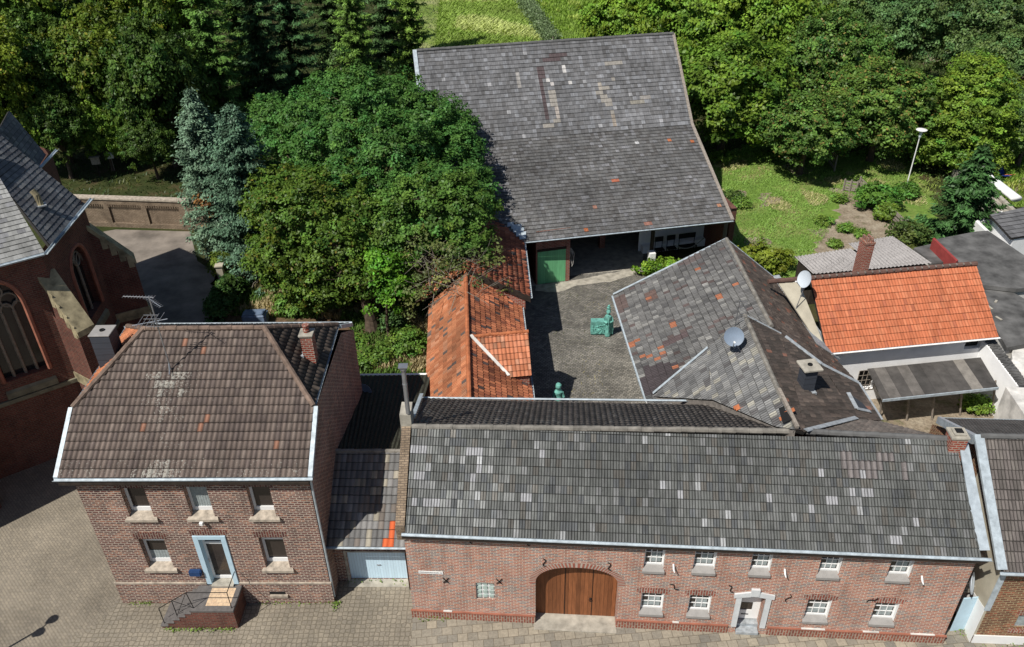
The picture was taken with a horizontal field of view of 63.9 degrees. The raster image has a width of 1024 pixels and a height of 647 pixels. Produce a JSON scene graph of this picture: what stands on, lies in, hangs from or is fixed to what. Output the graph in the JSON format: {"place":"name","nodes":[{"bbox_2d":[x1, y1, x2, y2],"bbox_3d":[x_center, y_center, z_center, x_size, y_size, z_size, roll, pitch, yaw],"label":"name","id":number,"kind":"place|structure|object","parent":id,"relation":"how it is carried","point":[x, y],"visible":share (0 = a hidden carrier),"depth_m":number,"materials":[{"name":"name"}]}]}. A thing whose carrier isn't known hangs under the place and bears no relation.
{"place":"outdoors","nodes":[
{"label":"outdoors","id":0,"kind":"place"},
{"bbox_2d":[0,457,118,646],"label":"street","id":1,"kind":"structure","parent":0,"point":[58,588],"depth_m":35.58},
{"bbox_2d":[0,111,152,508],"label":"church","id":2,"kind":"structure","parent":1,"relation":"on","point":[69,285],"depth_m":39.14,"materials":[{"name":"brick"}]},
{"bbox_2d":[0,280,58,399],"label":"window","id":3,"kind":"structure","parent":2,"relation":"in","point":[22,348],"depth_m":38.15,"materials":[{"name":"black glass"}]},
{"bbox_2d":[69,243,109,325],"bbox_3d":[-21.391,-1.814,41.091,0.677,4.701,2.287,-1,33,0],"label":"window","id":4,"kind":"structure","parent":2,"relation":"in","point":[79,279],"depth_m":41.32,"materials":[{"name":"black glass"}]},
{"bbox_2d":[104,229,219,323],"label":"churchyard path","id":5,"kind":"structure","parent":0,"point":[176,279],"depth_m":57.00,"materials":[{"name":"concrete"}]},
{"bbox_2d":[65,581,412,646],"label":"street forecourt","id":6,"kind":"structure","parent":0,"point":[370,617],"depth_m":32.84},
{"bbox_2d":[158,571,246,627],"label":"entrance stairs","id":7,"kind":"structure","parent":6,"relation":"on","point":[220,602],"depth_m":32.67,"materials":[{"name":"brick"}]},
{"bbox_2d":[211,258,442,375],"bbox_3d":[-12.386,-0.838,52.623,16.273,0.001,17.916,-1,33,0],"label":"garden bed","id":8,"kind":"object","parent":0,"point":[230,318],"visible":0.05,"depth_m":51.74,"materials":[{"name":"green plant"}]},
{"bbox_2d":[201,266,251,322],"bbox_3d":[-18.428,-1.817,52.762,2.568,2.023,6.100,-1,33,0],"label":"hedge","id":9,"kind":"object","parent":8,"relation":"on","point":[225,290],"visible":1,"depth_m":52.06,"materials":[{"name":"green plant"}]},
{"bbox_2d":[194,99,297,296],"bbox_3d":[-17.291,-8.084,52.840,6.685,12.694,6.239,-1,33,0],"label":"cypress","id":10,"kind":"object","parent":8,"relation":"on","point":[238,152],"visible":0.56,"depth_m":51.30,"materials":[{"name":"green plant"}]},
{"bbox_2d":[269,291,322,316],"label":"weeds","id":11,"kind":"object","parent":8,"relation":"on","point":[280,304],"visible":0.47,"depth_m":51.52,"materials":[{"name":"green plant"}]},
{"bbox_2d":[236,146,397,333],"bbox_3d":[-11.928,-5.595,51.074,10.674,9.739,10.131,-1,33,0],"label":"broadleaf tree","id":12,"kind":"object","parent":8,"relation":"on","point":[283,201],"visible":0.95,"depth_m":48.12,"materials":[{"name":"green plant"}]},
{"bbox_2d":[219,259,431,375],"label":"undergrowth","id":13,"kind":"object","parent":8,"relation":"on","point":[354,313],"visible":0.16,"depth_m":51.80,"materials":[{"name":"green plant"}]},
{"bbox_2d":[244,46,501,248],"bbox_3d":[-10.592,-10.708,54.938,21.320,13.960,14.134,8,34,13],"label":"maple tree","id":14,"kind":"object","parent":8,"relation":"on","point":[319,126],"visible":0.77,"depth_m":52.16,"materials":[{"name":"green plant"}]},
{"bbox_2d":[357,340,397,364],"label":"weeds","id":15,"kind":"object","parent":8,"relation":"on","point":[382,351],"visible":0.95,"depth_m":47.40,"materials":[{"name":"green plant"}]},
{"bbox_2d":[359,243,423,336],"bbox_3d":[-7.020,-1.913,48.546,3.929,6.122,3.999,-1,33,0],"label":"elder tree","id":16,"kind":"object","parent":8,"relation":"on","point":[380,265],"visible":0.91,"depth_m":47.34,"materials":[{"name":"green plant"}]},
{"bbox_2d":[380,324,426,358],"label":"weeds","id":17,"kind":"object","parent":8,"relation":"on","point":[400,343],"visible":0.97,"depth_m":47.73,"materials":[{"name":"green plant"}]},
{"bbox_2d":[353,161,503,295],"bbox_3d":[-4.950,-4.790,49.819,9.061,9.542,6.748,-1,33,0],"label":"lime tree","id":18,"kind":"object","parent":8,"relation":"on","point":[465,210],"visible":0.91,"depth_m":47.37,"materials":[{"name":"green plant"}]},
{"bbox_2d":[395,221,512,321],"bbox_3d":[-3.417,-2.455,48.221,6.917,7.299,11.030,-1,33,0],"label":"old plum tree","id":19,"kind":"object","parent":8,"relation":"on","point":[418,276],"visible":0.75,"depth_m":46.33,"materials":[{"name":"green plant"}]},
{"bbox_2d":[407,0,543,47],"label":"meadow","id":20,"kind":"structure","parent":0,"point":[425,13],"depth_m":117.43,"materials":[{"name":"green plant"}]},
{"bbox_2d":[514,0,562,39],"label":"hedge","id":21,"kind":"object","parent":20,"relation":"on","point":[536,16],"visible":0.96,"depth_m":110.56,"materials":[{"name":"green plant"}]},
{"bbox_2d":[22,0,1021,616],"bbox_3d":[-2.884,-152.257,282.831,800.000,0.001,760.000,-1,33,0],"label":"ground","id":22,"kind":"structure","parent":0,"point":[106,174],"depth_m":71.54,"materials":[{"name":"green plant"}]},
{"bbox_2d":[0,14,57,144],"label":"broadleaf tree","id":23,"kind":"object","parent":22,"relation":"on","point":[21,91],"visible":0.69,"depth_m":65.11,"materials":[{"name":"green plant"}]},
{"bbox_2d":[0,0,71,61],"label":"broadleaf tree","id":24,"kind":"object","parent":22,"relation":"on","point":[34,7],"visible":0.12,"depth_m":68.48,"materials":[{"name":"green plant"}]},
{"bbox_2d":[0,3,105,162],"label":"broadleaf tree","id":25,"kind":"object","parent":22,"relation":"on","point":[52,71],"visible":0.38,"depth_m":67.02,"materials":[{"name":"green plant"}]},
{"bbox_2d":[15,79,92,178],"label":"broadleaf tree","id":26,"kind":"object","parent":22,"relation":"on","point":[64,114],"visible":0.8,"depth_m":67.07,"materials":[{"name":"green plant"}]},
{"bbox_2d":[20,0,154,40],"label":"broadleaf tree","id":27,"kind":"object","parent":22,"relation":"on","point":[59,6],"visible":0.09,"depth_m":70.77,"materials":[{"name":"green plant"}]},
{"bbox_2d":[33,0,164,158],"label":"broadleaf tree","id":28,"kind":"object","parent":22,"relation":"on","point":[75,33],"visible":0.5,"depth_m":66.94,"materials":[{"name":"green plant"}]},
{"bbox_2d":[76,92,126,170],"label":"broadleaf tree","id":29,"kind":"object","parent":22,"relation":"on","point":[100,133],"visible":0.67,"depth_m":69.30,"materials":[{"name":"green plant"}]},
{"bbox_2d":[73,194,206,229],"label":"churchyard wall","id":30,"kind":"structure","parent":22,"relation":"on","point":[134,211],"depth_m":62.31,"materials":[{"name":"stone"}]},
{"bbox_2d":[115,111,177,179],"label":"broadleaf tree","id":31,"kind":"object","parent":22,"relation":"on","point":[158,141],"visible":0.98,"depth_m":67.69,"materials":[{"name":"green plant"}]},
{"bbox_2d":[89,0,205,129],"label":"broadleaf tree","id":32,"kind":"object","parent":22,"relation":"on","point":[174,8],"visible":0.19,"depth_m":71.80,"materials":[{"name":"green plant"}]},
{"bbox_2d":[88,2,218,167],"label":"broadleaf tree","id":33,"kind":"object","parent":22,"relation":"on","point":[145,66],"visible":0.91,"depth_m":66.71,"materials":[{"name":"green plant"}]},
{"bbox_2d":[170,82,243,264],"bbox_3d":[-20.423,-9.960,55.506,5.927,12.668,5.544,-1,33,0],"label":"cypress","id":34,"kind":"object","parent":22,"relation":"on","point":[196,132],"visible":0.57,"depth_m":54.12,"materials":[{"name":"green plant"}]},
{"bbox_2d":[52,321,362,602],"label":"brick house","id":35,"kind":"structure","parent":22,"relation":"on","point":[230,435],"depth_m":31.30,"materials":[{"name":"brick"}]},
{"bbox_2d":[113,485,157,521],"bbox_3d":[-14.050,6.577,30.778,1.343,2.048,0.445,-1,33,0],"label":"window","id":36,"kind":"structure","parent":35,"relation":"in","point":[141,511],"depth_m":31.12,"materials":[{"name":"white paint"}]},
{"bbox_2d":[131,532,177,572],"bbox_3d":[-13.987,8.908,32.310,1.419,2.198,0.447,-1,33,0],"label":"window","id":37,"kind":"structure","parent":35,"relation":"in","point":[156,548],"depth_m":32.65,"materials":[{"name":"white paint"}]},
{"bbox_2d":[177,485,218,521],"bbox_3d":[-11.707,6.531,30.713,1.302,2.080,0.444,-1,33,0],"label":"window","id":38,"kind":"structure","parent":35,"relation":"in","point":[198,494],"depth_m":31.07,"materials":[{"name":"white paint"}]},
{"bbox_2d":[202,540,231,577],"bbox_3d":[-11.675,9.267,32.689,0.891,2.530,0.086,-1,33,0],"label":"door","id":39,"kind":"structure","parent":35,"relation":"in","point":[214,549],"depth_m":32.78,"materials":[{"name":"white paint"}]},
{"bbox_2d":[241,485,279,521],"bbox_3d":[-9.364,6.523,30.672,1.291,2.078,0.444,-1,33,0],"label":"window","id":40,"kind":"structure","parent":35,"relation":"in","point":[264,511],"depth_m":31.03,"materials":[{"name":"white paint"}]},
{"bbox_2d":[251,531,293,572],"bbox_3d":[-9.312,8.849,32.200,1.372,2.276,0.446,-1,33,0],"label":"window","id":41,"kind":"structure","parent":35,"relation":"in","point":[273,543],"depth_m":32.56,"materials":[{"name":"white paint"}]},
{"bbox_2d":[176,0,257,147],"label":"spruce","id":42,"kind":"object","parent":22,"relation":"on","point":[215,59],"visible":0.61,"depth_m":71.43,"materials":[{"name":"green plant"}]},
{"bbox_2d":[209,0,274,98],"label":"spruce","id":43,"kind":"object","parent":22,"relation":"on","point":[230,10],"visible":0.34,"depth_m":85.99,"materials":[{"name":"green plant"}]},
{"bbox_2d":[54,0,444,197],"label":"ground cover","id":44,"kind":"object","parent":22,"relation":"on","point":[89,178],"visible":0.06,"depth_m":73.53,"materials":[{"name":"green plant"}]},
{"bbox_2d":[230,0,297,128],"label":"spruce","id":45,"kind":"object","parent":22,"relation":"on","point":[255,30],"visible":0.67,"depth_m":75.15,"materials":[{"name":"green plant"}]},
{"bbox_2d":[260,0,330,94],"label":"spruce","id":46,"kind":"object","parent":22,"relation":"on","point":[290,15],"visible":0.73,"depth_m":89.06,"materials":[{"name":"green plant"}]},
{"bbox_2d":[294,0,363,66],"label":"spruce","id":47,"kind":"object","parent":22,"relation":"on","point":[326,11],"visible":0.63,"depth_m":98.23,"materials":[{"name":"green plant"}]},
{"bbox_2d":[327,0,389,104],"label":"spruce","id":48,"kind":"object","parent":22,"relation":"on","point":[354,32],"visible":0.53,"depth_m":81.61,"materials":[{"name":"green plant"}]},
{"bbox_2d":[326,373,429,589],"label":"garage","id":49,"kind":"structure","parent":22,"relation":"on","point":[364,543],"depth_m":34.05,"materials":[{"name":"grey tile"}]},
{"bbox_2d":[347,552,407,577],"bbox_3d":[-5.594,10.019,34.259,2.425,1.755,0.100,0,33,2],"label":"garage door","id":50,"kind":"structure","parent":49,"relation":"in","point":[361,564],"depth_m":34.29,"materials":[{"name":"metal"}]},
{"bbox_2d":[350,0,421,71],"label":"spruce","id":51,"kind":"object","parent":22,"relation":"on","point":[384,33],"visible":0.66,"depth_m":95.91,"materials":[{"name":"green plant"}]},
{"bbox_2d":[381,0,430,86],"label":"spruce","id":52,"kind":"object","parent":22,"relation":"on","point":[407,17],"visible":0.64,"depth_m":86.38,"materials":[{"name":"green plant"}]},
{"bbox_2d":[413,32,736,284],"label":"barn","id":53,"kind":"structure","parent":22,"relation":"on","point":[599,137],"depth_m":58.55,"materials":[{"name":"tile"}]},
{"bbox_2d":[537,249,565,283],"bbox_3d":[2.613,-3.780,54.394,1.916,2.449,0.070,-8,34,-11],"label":"barn door","id":54,"kind":"structure","parent":53,"relation":"in","point":[551,265],"depth_m":54.36,"materials":[{"name":"green wood"}]},
{"bbox_2d":[574,0,652,37],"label":"walnut tree","id":55,"kind":"object","parent":22,"relation":"on","point":[601,18],"visible":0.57,"depth_m":86.76,"materials":[{"name":"green plant"}]},
{"bbox_2d":[641,237,704,253],"bbox_3d":[11.572,-5.609,58.702,4.852,0.550,0.400,-8,34,-11],"label":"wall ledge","id":56,"kind":"object","parent":22,"relation":"on","point":[645,248],"depth_m":58.50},
{"bbox_2d":[395,363,992,643],"bbox_3d":[6.366,5.577,32.837,21.444,10.420,8.542,1,33,4],"label":"farmhouse","id":57,"kind":"object","parent":22,"relation":"on","point":[594,517],"visible":0.89,"depth_m":30.40,"materials":[{"name":"tile"}]},
{"bbox_2d":[642,549,663,574],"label":"window","id":58,"kind":"structure","parent":57,"relation":"in","point":[653,559],"depth_m":30.57,"materials":[{"name":"white paint"}]},
{"bbox_2d":[637,588,669,616],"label":"window","id":59,"kind":"structure","parent":57,"relation":"in","point":[651,598],"depth_m":31.88,"materials":[{"name":"white paint"}]},
{"bbox_2d":[685,590,717,618],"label":"window","id":60,"kind":"structure","parent":57,"relation":"in","point":[698,604],"depth_m":31.74,"materials":[{"name":"white paint"}]},
{"bbox_2d":[691,551,715,575],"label":"window","id":61,"kind":"structure","parent":57,"relation":"in","point":[703,564],"depth_m":30.42,"materials":[{"name":"white paint"}]},
{"bbox_2d":[738,597,761,618],"bbox_3d":[9.197,10.842,31.927,0.900,1.831,0.093,0,33,2],"label":"door","id":62,"kind":"structure","parent":57,"relation":"in","point":[749,608],"depth_m":32.09,"materials":[{"name":"white paint"}]},
{"bbox_2d":[748,554,770,577],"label":"window","id":63,"kind":"structure","parent":57,"relation":"in","point":[759,566],"depth_m":30.28,"materials":[{"name":"white paint"}]},
{"bbox_2d":[802,594,838,624],"bbox_3d":[11.601,10.785,31.206,1.280,1.620,0.362,-1,33,0],"label":"window","id":64,"kind":"structure","parent":57,"relation":"in","point":[817,605],"depth_m":31.44,"materials":[{"name":"white paint"}]},
{"bbox_2d":[815,557,840,580],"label":"window","id":65,"kind":"structure","parent":57,"relation":"in","point":[828,567],"depth_m":30.10,"materials":[{"name":"white paint"}]},
{"bbox_2d":[868,598,906,627],"bbox_3d":[14.065,10.840,31.035,1.283,1.583,0.363,-1,33,0],"label":"window","id":66,"kind":"structure","parent":57,"relation":"in","point":[884,608],"depth_m":31.27,"materials":[{"name":"white paint"}]},
{"bbox_2d":[884,560,911,583],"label":"window","id":67,"kind":"structure","parent":57,"relation":"in","point":[898,569],"depth_m":29.94,"materials":[{"name":"white paint"}]},
{"bbox_2d":[633,0,767,63],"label":"walnut tree","id":68,"kind":"object","parent":22,"relation":"on","point":[690,24],"visible":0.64,"depth_m":79.52,"materials":[{"name":"green plant"}]},
{"bbox_2d":[611,237,882,435],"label":"back wing","id":69,"kind":"structure","parent":22,"relation":"on","point":[783,368],"depth_m":38.96,"materials":[{"name":"grey tile"}]},
{"bbox_2d":[719,0,836,77],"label":"walnut tree","id":70,"kind":"object","parent":22,"relation":"on","point":[775,20],"visible":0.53,"depth_m":78.01,"materials":[{"name":"green plant"}]},
{"bbox_2d":[780,1,897,94],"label":"cherry tree","id":71,"kind":"object","parent":22,"relation":"on","point":[854,41],"visible":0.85,"depth_m":72.15,"materials":[{"name":"green plant"}]},
{"bbox_2d":[818,0,893,33],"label":"birch tree","id":72,"kind":"object","parent":22,"relation":"on","point":[844,3],"visible":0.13,"depth_m":82.83,"materials":[{"name":"green plant"}]},
{"bbox_2d":[795,236,930,303],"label":"corrugated shed","id":73,"kind":"structure","parent":22,"relation":"on","point":[889,252],"depth_m":52.10,"materials":[{"name":"grey metal"}]},
{"bbox_2d":[703,31,1023,204],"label":"ground cover","id":74,"kind":"object","parent":22,"relation":"on","point":[919,171],"visible":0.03,"depth_m":71.97,"materials":[{"name":"green plant"}]},
{"bbox_2d":[853,0,960,73],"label":"birch tree","id":75,"kind":"object","parent":22,"relation":"on","point":[899,21],"visible":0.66,"depth_m":80.21,"materials":[{"name":"green plant"}]},
{"bbox_2d":[901,45,1023,176],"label":"golden tree","id":76,"kind":"object","parent":22,"relation":"on","point":[974,106],"visible":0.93,"depth_m":64.96,"materials":[{"name":"green plant"}]},
{"bbox_2d":[914,0,1023,71],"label":"birch tree","id":77,"kind":"object","parent":22,"relation":"on","point":[958,36],"visible":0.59,"depth_m":76.31,"materials":[{"name":"green plant"}]},
{"bbox_2d":[929,417,1023,644],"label":"neighbour house","id":78,"kind":"structure","parent":22,"relation":"on","point":[996,447],"depth_m":30.15,"materials":[{"name":"grey tile"}]},
{"bbox_2d":[950,596,978,630],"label":"alley gate","id":79,"kind":"structure","parent":78,"relation":"attached to","point":[967,605],"depth_m":31.62,"materials":[{"name":"metal"}]},
{"bbox_2d":[989,207,1023,254],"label":"white outbuilding","id":80,"kind":"structure","parent":22,"relation":"on","point":[1008,227],"depth_m":55.09,"materials":[{"name":"tile"}]},
{"bbox_2d":[536,0,616,38],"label":"grass","id":81,"kind":"structure","parent":0,"point":[569,6],"depth_m":118.16,"materials":[{"name":"green plant"}]},
{"bbox_2d":[535,269,636,291],"bbox_3d":[5.157,-2.827,55.125,7.561,0.001,1.389,-10,34,-13],"label":"courtyard apron","id":82,"kind":"object","parent":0,"point":[563,286],"visible":0.96,"depth_m":55.08,"materials":[{"name":"concrete"}]},
{"bbox_2d":[530,232,642,285],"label":"barn floor","id":83,"kind":"structure","parent":0,"point":[619,252],"depth_m":58.18,"materials":[{"name":"concrete"}]},
{"bbox_2d":[525,253,716,402],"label":"courtyard","id":84,"kind":"structure","parent":0,"point":[617,360],"depth_m":48.83,"materials":[{"name":"grey stone"}]},
{"bbox_2d":[422,217,534,400],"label":"tiled shed","id":85,"kind":"structure","parent":84,"relation":"on","point":[476,347],"depth_m":42.95,"materials":[{"name":"tile"}]},
{"bbox_2d":[590,305,613,336],"bbox_3d":[5.404,-0.219,49.132,1.373,2.246,0.713,-1,33,0],"label":"bronze sculpture","id":86,"kind":"object","parent":84,"relation":"on","point":[601,326],"visible":1,"depth_m":49.32,"materials":[{"name":"green metal"}]},
{"bbox_2d":[630,255,681,275],"bbox_3d":[10.244,-3.704,55.272,4.575,1.632,2.047,-1,33,0],"label":"hedge","id":87,"kind":"object","parent":84,"relation":"on","point":[649,266],"visible":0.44,"depth_m":54.96,"materials":[{"name":"green plant"}]},
{"bbox_2d":[410,616,1023,646],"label":"pavement","id":88,"kind":"structure","parent":0,"point":[431,632],"depth_m":32.10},
{"bbox_2d":[710,140,937,277],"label":"lawn","id":89,"kind":"structure","parent":0,"point":[911,209],"depth_m":66.18,"materials":[{"name":"green plant"}]},
{"bbox_2d":[678,30,801,152],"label":"walnut tree","id":90,"kind":"object","parent":89,"relation":"on","point":[731,89],"visible":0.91,"depth_m":67.45,"materials":[{"name":"green plant"}]},
{"bbox_2d":[737,238,795,274],"bbox_3d":[16.809,-4.365,55.651,4.699,2.388,3.630,-1,33,0],"label":"bush","id":91,"kind":"object","parent":89,"relation":"on","point":[764,256],"visible":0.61,"depth_m":54.95,"materials":[{"name":"green plant"}]},
{"bbox_2d":[781,162,812,176],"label":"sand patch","id":92,"kind":"object","parent":89,"relation":"on","point":[788,167],"visible":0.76,"depth_m":70.49,"materials":[{"name":"green plant"}]},
{"bbox_2d":[753,88,871,174],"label":"cherry tree","id":93,"kind":"object","parent":92,"relation":"on","point":[805,123],"visible":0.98,"depth_m":65.14,"materials":[{"name":"green plant"}]},
{"bbox_2d":[813,52,946,161],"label":"cherry tree","id":94,"kind":"object","parent":89,"relation":"on","point":[895,98],"visible":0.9,"depth_m":66.14,"materials":[{"name":"green plant"}]},
{"bbox_2d":[905,143,1013,244],"bbox_3d":[31.895,-8.512,56.999,6.490,8.120,7.188,5,34,9],"label":"fir tree","id":95,"kind":"object","parent":89,"relation":"on","point":[972,194],"visible":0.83,"depth_m":56.53,"materials":[{"name":"green plant"}]},
{"bbox_2d":[808,188,915,252],"bbox_3d":[25.868,-7.116,61.069,7.683,0.001,14.358,6,34,11],"label":"soil bed","id":96,"kind":"object","parent":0,"point":[854,214],"visible":0.37,"depth_m":61.39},
{"bbox_2d":[853,180,907,209],"bbox_3d":[28.300,-9.760,63.047,3.968,2.336,2.866,16,37,24],"label":"bush","id":97,"kind":"object","parent":96,"relation":"on","point":[868,194],"visible":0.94,"depth_m":62.53,"materials":[{"name":"green plant"}]},
{"bbox_2d":[884,217,933,249],"bbox_3d":[28.321,-6.449,58.385,3.690,2.343,2.894,-1,33,0],"label":"bush","id":98,"kind":"object","parent":96,"relation":"on","point":[910,230],"visible":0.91,"depth_m":57.81,"materials":[{"name":"green plant"}]},
{"bbox_2d":[871,393,993,432],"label":"terrace yard","id":99,"kind":"structure","parent":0,"point":[919,414],"depth_m":43.27,"materials":[{"name":"beige stone"}]},
{"bbox_2d":[767,234,1023,415],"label":"red roof house","id":100,"kind":"structure","parent":99,"relation":"on","point":[867,318],"depth_m":42.63,"materials":[{"name":"tile"}]},
{"bbox_2d":[867,357,998,420],"bbox_3d":[21.639,3.727,42.440,7.082,2.514,2.341,-5,34,-6],"label":"lean to","id":101,"kind":"object","parent":99,"relation":"on","point":[929,379],"visible":0.91,"depth_m":41.76,"materials":[{"name":"metal"}]},
{"bbox_2d":[956,393,995,414],"bbox_3d":[24.484,4.201,43.148,1.997,1.238,1.621,-1,33,0],"label":"bush","id":102,"kind":"object","parent":99,"relation":"on","point":[978,404],"visible":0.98,"depth_m":42.79,"materials":[{"name":"green plant"}]},
{"bbox_2d":[993,387,1023,418],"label":"white annex","id":103,"kind":"object","parent":99,"relation":"on","point":[1011,405],"visible":0.33,"depth_m":39.91,"materials":[{"name":"white paint"}]},
{"bbox_2d":[913,231,1023,356],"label":"flat roof shed","id":104,"kind":"structure","parent":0,"point":[1000,266],"depth_m":49.93,"materials":[{"name":"fabric"}]},
{"bbox_2d":[970,125,1023,206],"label":"side lawn","id":105,"kind":"structure","parent":0,"point":[1012,181],"depth_m":68.00,"materials":[{"name":"green plant"}]},
{"bbox_2d":[950,18,1023,103],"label":"birch tree","id":106,"kind":"object","parent":105,"relation":"on","point":[1010,50],"visible":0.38,"depth_m":71.81,"materials":[{"name":"green plant"}]},
{"bbox_2d":[1005,90,1023,166],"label":"birch tree","id":107,"kind":"object","parent":105,"relation":"on","point":[1020,126],"visible":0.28,"depth_m":66.98,"materials":[{"name":"green plant"}]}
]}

